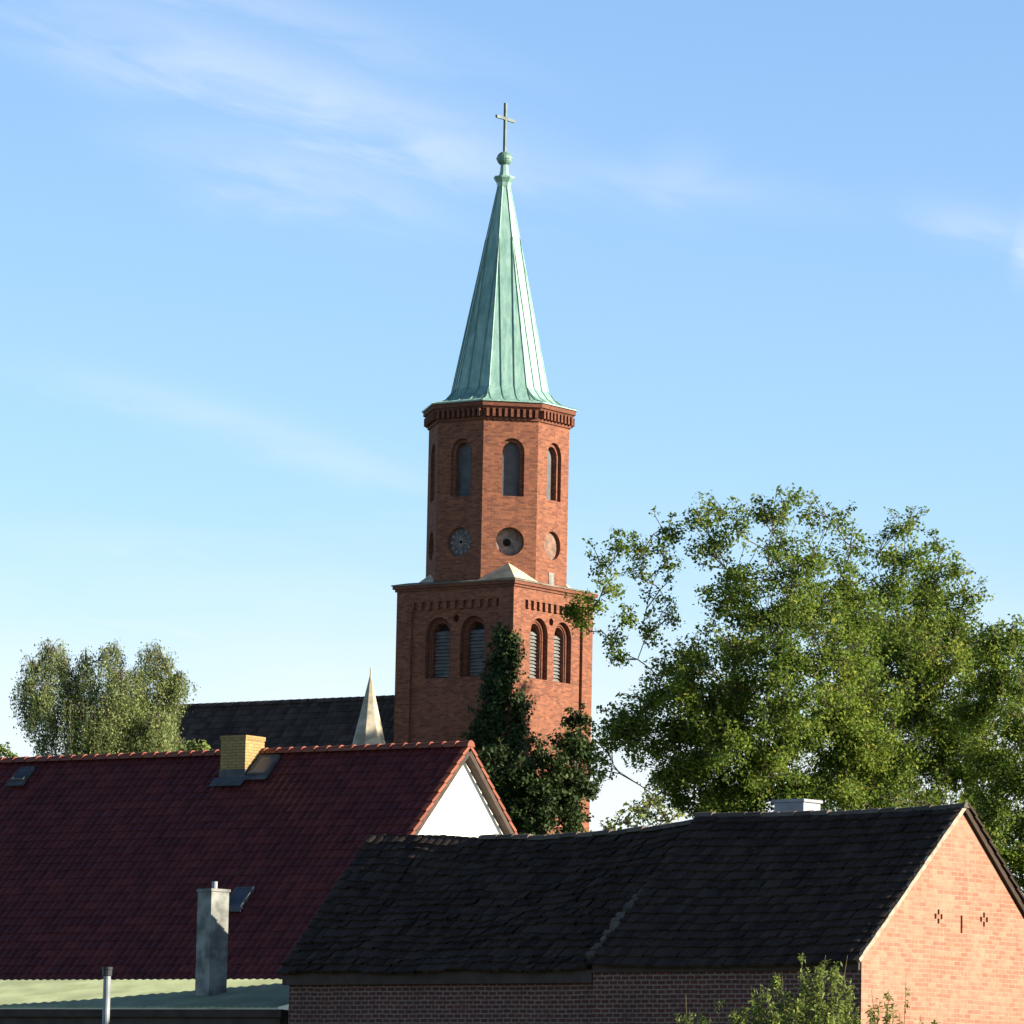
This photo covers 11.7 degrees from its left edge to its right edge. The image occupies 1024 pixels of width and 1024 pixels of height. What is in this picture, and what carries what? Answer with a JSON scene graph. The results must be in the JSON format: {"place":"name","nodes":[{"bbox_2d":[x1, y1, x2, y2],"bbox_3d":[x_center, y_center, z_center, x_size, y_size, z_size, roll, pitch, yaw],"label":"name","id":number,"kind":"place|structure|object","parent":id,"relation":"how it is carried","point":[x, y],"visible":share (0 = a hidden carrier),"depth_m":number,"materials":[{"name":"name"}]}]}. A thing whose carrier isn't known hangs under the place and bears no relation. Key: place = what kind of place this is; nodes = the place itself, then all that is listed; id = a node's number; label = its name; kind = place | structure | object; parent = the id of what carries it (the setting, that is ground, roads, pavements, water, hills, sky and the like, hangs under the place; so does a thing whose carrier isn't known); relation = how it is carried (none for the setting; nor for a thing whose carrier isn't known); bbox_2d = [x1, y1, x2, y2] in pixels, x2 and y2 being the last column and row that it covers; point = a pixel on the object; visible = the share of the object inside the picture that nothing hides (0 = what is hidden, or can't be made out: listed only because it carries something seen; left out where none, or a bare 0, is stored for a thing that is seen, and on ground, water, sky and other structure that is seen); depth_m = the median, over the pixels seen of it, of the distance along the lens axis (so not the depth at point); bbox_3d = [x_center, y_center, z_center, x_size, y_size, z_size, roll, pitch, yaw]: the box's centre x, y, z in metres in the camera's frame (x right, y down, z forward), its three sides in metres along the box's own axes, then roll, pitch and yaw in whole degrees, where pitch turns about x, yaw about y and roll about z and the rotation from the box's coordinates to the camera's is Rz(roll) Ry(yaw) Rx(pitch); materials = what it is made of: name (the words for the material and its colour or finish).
{"place":"outdoors","nodes":[
{"label":"outdoors","id":0,"kind":"place"},
{"bbox_2d":[0,881,288,1023],"bbox_3d":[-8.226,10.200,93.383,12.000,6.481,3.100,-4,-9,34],"label":"shed","id":1,"kind":"structure","parent":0,"point":[210,993],"depth_m":91.53,"materials":[{"name":"green concrete"}]},
{"bbox_2d":[0,735,517,1009],"bbox_3d":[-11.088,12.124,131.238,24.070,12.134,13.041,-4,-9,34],"label":"house","id":2,"kind":"structure","parent":0,"point":[115,861],"depth_m":126.04,"materials":[{"name":"red tile"}]},
{"bbox_2d":[115,103,598,834],"bbox_3d":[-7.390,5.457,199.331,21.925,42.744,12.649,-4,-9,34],"label":"church","id":3,"kind":"structure","parent":0,"point":[499,421],"depth_m":193.75,"materials":[{"name":"brick"}]},
{"bbox_2d":[460,622,591,834],"bbox_3d":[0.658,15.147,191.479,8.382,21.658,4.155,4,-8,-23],"label":"ivy","id":4,"kind":"object","parent":3,"relation":"attached to","point":[489,721],"visible":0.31,"depth_m":190.88,"materials":[{"name":"green plant"}]},
{"bbox_2d":[0,0,1023,894],"label":"sky","id":5,"kind":"structure","parent":0,"point":[767,244],"materials":[{"name":"blue"}]},
{"bbox_2d":[275,799,1023,1023],"bbox_3d":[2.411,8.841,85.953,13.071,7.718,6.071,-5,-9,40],"label":"barn","id":6,"kind":"structure","parent":0,"point":[699,913],"depth_m":83.61,"materials":[{"name":"tile"}]},
{"label":"ground","id":7,"kind":"structure","parent":0,"visible":0},
{"bbox_2d":[0,742,21,757],"bbox_3d":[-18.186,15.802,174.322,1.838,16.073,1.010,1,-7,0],"label":"young tree","id":8,"kind":"object","parent":7,"relation":"on","point":[7,750],"visible":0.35,"depth_m":175.16,"materials":[{"name":"green plant"}]},
{"bbox_2d":[9,637,200,755],"bbox_3d":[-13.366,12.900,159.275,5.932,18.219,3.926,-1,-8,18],"label":"birch tree","id":9,"kind":"object","parent":7,"relation":"on","point":[139,725],"visible":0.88,"depth_m":159.95,"materials":[{"name":"green plant"}]},
{"bbox_2d":[102,967,112,1023],"bbox_3d":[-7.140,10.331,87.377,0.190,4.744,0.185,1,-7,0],"label":"vent pipe","id":10,"kind":"object","parent":7,"relation":"on","point":[107,973],"visible":1,"depth_m":87.57,"materials":[{"name":"grey metal"}]},
{"bbox_2d":[178,739,210,751],"bbox_3d":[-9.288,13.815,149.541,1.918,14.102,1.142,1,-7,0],"label":"young tree","id":11,"kind":"object","parent":7,"relation":"on","point":[204,745],"visible":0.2,"depth_m":150.25,"materials":[{"name":"green plant"}]},
{"bbox_2d":[478,703,601,834],"bbox_3d":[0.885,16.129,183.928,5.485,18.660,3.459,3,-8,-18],"label":"tree","id":12,"kind":"object","parent":7,"relation":"on","point":[527,795],"visible":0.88,"depth_m":184.28,"materials":[{"name":"green plant"}]},
{"bbox_2d":[599,786,684,829],"bbox_3d":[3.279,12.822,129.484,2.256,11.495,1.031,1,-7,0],"label":"young tree","id":13,"kind":"object","parent":7,"relation":"on","point":[649,800],"visible":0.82,"depth_m":130.03,"materials":[{"name":"green plant"}]},
{"bbox_2d":[673,999,750,1023],"bbox_3d":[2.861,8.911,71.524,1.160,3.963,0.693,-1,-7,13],"label":"shrub","id":14,"kind":"object","parent":7,"relation":"on","point":[734,1018],"visible":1,"depth_m":71.66,"materials":[{"name":"green plant"}]},
{"bbox_2d":[559,482,943,825],"bbox_3d":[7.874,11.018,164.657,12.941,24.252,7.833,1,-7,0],"label":"oak tree","id":15,"kind":"object","parent":7,"relation":"on","point":[722,732],"visible":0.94,"depth_m":164.84,"materials":[{"name":"green plant"}]},
{"bbox_2d":[730,952,864,1023],"bbox_3d":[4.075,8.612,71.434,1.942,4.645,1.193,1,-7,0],"label":"shrub","id":16,"kind":"object","parent":7,"relation":"on","point":[819,1014],"visible":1,"depth_m":71.69,"materials":[{"name":"green plant"}]},
{"bbox_2d":[864,987,940,1023],"bbox_3d":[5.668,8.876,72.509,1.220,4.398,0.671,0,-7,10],"label":"shrub","id":17,"kind":"object","parent":7,"relation":"on","point":[874,1018],"visible":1,"depth_m":72.68,"materials":[{"name":"green plant"}]},
{"bbox_2d":[821,506,1023,844],"bbox_3d":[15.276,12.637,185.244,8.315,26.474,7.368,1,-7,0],"label":"oak tree","id":18,"kind":"object","parent":7,"relation":"on","point":[927,673],"visible":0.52,"depth_m":185.75,"materials":[{"name":"green plant"}]},
{"bbox_2d":[944,614,1023,893],"bbox_3d":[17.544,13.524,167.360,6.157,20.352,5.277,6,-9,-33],"label":"oak tree","id":19,"kind":"object","parent":7,"relation":"on","point":[1000,679],"visible":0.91,"depth_m":167.67,"materials":[{"name":"green plant"}]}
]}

